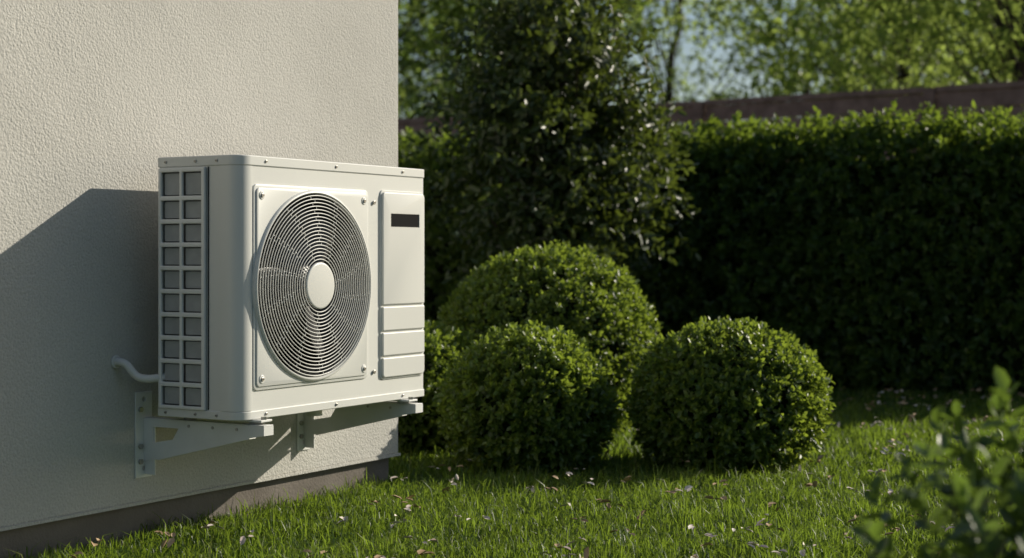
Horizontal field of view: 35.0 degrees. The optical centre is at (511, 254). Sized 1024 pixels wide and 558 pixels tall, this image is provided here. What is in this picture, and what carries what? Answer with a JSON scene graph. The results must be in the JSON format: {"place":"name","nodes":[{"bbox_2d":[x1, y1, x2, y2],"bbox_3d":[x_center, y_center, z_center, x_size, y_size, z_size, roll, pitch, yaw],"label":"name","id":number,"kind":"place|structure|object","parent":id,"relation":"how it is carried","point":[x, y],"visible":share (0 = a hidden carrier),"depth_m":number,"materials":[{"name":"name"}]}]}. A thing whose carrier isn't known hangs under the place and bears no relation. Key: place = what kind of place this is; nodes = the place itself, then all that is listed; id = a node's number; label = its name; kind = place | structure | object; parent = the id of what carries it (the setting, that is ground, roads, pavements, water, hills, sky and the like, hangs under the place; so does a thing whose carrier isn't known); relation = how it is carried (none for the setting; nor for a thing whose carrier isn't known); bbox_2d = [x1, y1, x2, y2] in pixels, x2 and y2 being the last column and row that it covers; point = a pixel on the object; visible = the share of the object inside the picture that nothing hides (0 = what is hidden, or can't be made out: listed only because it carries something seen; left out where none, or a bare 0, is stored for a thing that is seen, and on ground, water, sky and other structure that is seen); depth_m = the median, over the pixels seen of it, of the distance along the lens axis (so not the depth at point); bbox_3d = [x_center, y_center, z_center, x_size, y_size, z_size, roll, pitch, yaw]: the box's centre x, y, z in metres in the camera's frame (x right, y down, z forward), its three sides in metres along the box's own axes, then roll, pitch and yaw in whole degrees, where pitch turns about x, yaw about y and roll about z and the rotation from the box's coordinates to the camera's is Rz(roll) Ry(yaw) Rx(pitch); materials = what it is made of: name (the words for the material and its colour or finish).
{"place":"outdoors","nodes":[
{"label":"outdoors","id":0,"kind":"place"},
{"bbox_2d":[0,0,397,527],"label":"walls","id":1,"kind":"structure","parent":0,"point":[105,105],"depth_m":4.21,"materials":[{"name":"paint"}]},
{"bbox_2d":[0,453,400,530],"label":"drip edge","id":2,"kind":"object","parent":1,"relation":"attached to","point":[174,496],"visible":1,"depth_m":4.41,"materials":[{"name":"paint"}]},
{"bbox_2d":[135,391,273,478],"bbox_3d":[-0.796,0.475,4.179,0.407,0.226,0.068,0,0,30],"label":"wall bracket","id":3,"kind":"object","parent":1,"relation":"attached to","point":[193,436],"depth_m":4.22,"materials":[{"name":"metal"}]},
{"bbox_2d":[111,155,423,424],"bbox_3d":[-0.632,0.099,4.473,0.399,0.698,0.917,0,0,30],"label":"air conditioner outdoor unit","id":4,"kind":"object","parent":1,"relation":"attached to","point":[288,286],"visible":1,"depth_m":4.22,"materials":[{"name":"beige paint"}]},
{"bbox_2d":[391,214,418,226],"bbox_3d":[-0.311,-0.097,4.675,0.004,0.036,0.144,0,0,30],"label":"display window","id":5,"kind":"structure","parent":4,"relation":"in","point":[397,220],"depth_m":4.67,"materials":[{"name":"black plastic"}]},
{"bbox_2d":[297,401,422,450],"bbox_3d":[-0.451,0.475,4.770,0.407,0.226,0.068,0,0,30],"label":"wall bracket","id":6,"kind":"object","parent":1,"relation":"attached to","point":[310,427],"depth_m":4.79,"materials":[{"name":"metal"}]},
{"bbox_2d":[4,382,1023,557],"bbox_3d":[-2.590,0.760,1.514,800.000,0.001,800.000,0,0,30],"label":"ground","id":7,"kind":"structure","parent":0,"point":[630,492],"depth_m":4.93,"materials":[{"name":"green plant"}]},
{"bbox_2d":[0,458,388,557],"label":"plinth","id":8,"kind":"structure","parent":7,"relation":"on","point":[93,527],"depth_m":4.41,"materials":[{"name":"grey concrete"}]},
{"bbox_2d":[398,320,475,454],"bbox_3d":[-0.374,0.514,6.303,0.736,0.534,0.728,0,0,30],"label":"boxwood bush","id":9,"kind":"object","parent":7,"relation":"on","point":[444,346],"visible":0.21,"depth_m":6.06,"materials":[{"name":"green plant"}]},
{"bbox_2d":[398,0,503,136],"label":"deciduous tree","id":10,"kind":"object","parent":7,"relation":"on","point":[419,40],"visible":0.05,"depth_m":19.55,"materials":[{"name":"green plant"}]},
{"bbox_2d":[431,320,621,474],"bbox_3d":[0.054,0.505,5.755,0.669,0.550,0.666,0,0,30],"label":"boxwood bush","id":11,"kind":"object","parent":7,"relation":"on","point":[531,394],"visible":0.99,"depth_m":5.55,"materials":[{"name":"green plant"}]},
{"bbox_2d":[398,0,674,114],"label":"deciduous tree","id":12,"kind":"object","parent":7,"relation":"on","point":[446,5],"visible":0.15,"depth_m":18.84,"materials":[{"name":"green plant"}]},
{"bbox_2d":[70,386,1023,557],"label":"dry leaves","id":13,"kind":"object","parent":7,"relation":"on","point":[171,541],"visible":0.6,"depth_m":4.59,"materials":[{"name":"brown plant"}]},
{"bbox_2d":[434,239,663,434],"bbox_3d":[0.148,0.358,6.751,0.988,0.844,1.019,0,0,30],"label":"boxwood bush","id":14,"kind":"object","parent":7,"relation":"on","point":[601,308],"visible":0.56,"depth_m":6.49,"materials":[{"name":"green plant"}]},
{"bbox_2d":[407,0,700,305],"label":"laurel tree","id":15,"kind":"object","parent":7,"relation":"on","point":[545,108],"visible":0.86,"depth_m":8.26,"materials":[{"name":"green plant"}]},
{"bbox_2d":[201,390,1013,557],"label":"fallen petals","id":16,"kind":"object","parent":7,"relation":"on","point":[243,538],"visible":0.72,"depth_m":4.33,"materials":[{"name":"plant"}]},
{"bbox_2d":[398,0,1008,136],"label":"distant trees","id":17,"kind":"object","parent":7,"relation":"on","point":[807,90],"visible":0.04,"depth_m":34.48,"materials":[{"name":"green plant"}]},
{"bbox_2d":[398,98,1023,395],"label":"hedge","id":18,"kind":"object","parent":7,"relation":"on","point":[903,268],"visible":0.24,"depth_m":8.90,"materials":[{"name":"green plant"}]},
{"bbox_2d":[398,81,1023,161],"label":"wooden fence","id":19,"kind":"object","parent":7,"relation":"on","point":[957,96],"visible":0.03,"depth_m":14.17,"materials":[{"name":"brown wood"}]},
{"bbox_2d":[597,0,845,124],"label":"tree","id":20,"kind":"object","parent":7,"relation":"on","point":[677,20],"visible":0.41,"depth_m":23.78,"materials":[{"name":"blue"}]},
{"bbox_2d":[625,315,835,476],"bbox_3d":[0.771,0.497,5.750,0.754,0.566,0.759,0,0,30],"label":"boxwood bush","id":21,"kind":"object","parent":7,"relation":"on","point":[744,393],"visible":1,"depth_m":5.52,"materials":[{"name":"green plant"}]},
{"bbox_2d":[616,0,1020,118],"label":"deciduous tree","id":22,"kind":"object","parent":7,"relation":"on","point":[848,30],"visible":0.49,"depth_m":17.92,"materials":[{"name":"green plant"}]},
{"bbox_2d":[756,0,1021,107],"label":"deciduous tree","id":23,"kind":"object","parent":7,"relation":"on","point":[963,51],"visible":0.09,"depth_m":23.75,"materials":[{"name":"green plant"}]},
{"bbox_2d":[787,0,1023,109],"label":"deciduous tree","id":24,"kind":"object","parent":7,"relation":"on","point":[990,11],"visible":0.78,"depth_m":14.95,"materials":[{"name":"green plant"}]},
{"bbox_2d":[849,366,1023,557],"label":"laurel shrub","id":25,"kind":"object","parent":7,"relation":"on","point":[991,535],"visible":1,"depth_m":2.24,"materials":[{"name":"green plant"}]},
{"bbox_2d":[398,0,987,124],"label":"sky","id":26,"kind":"structure","parent":0,"point":[719,51],"materials":[{"name":"blue"}]}
]}

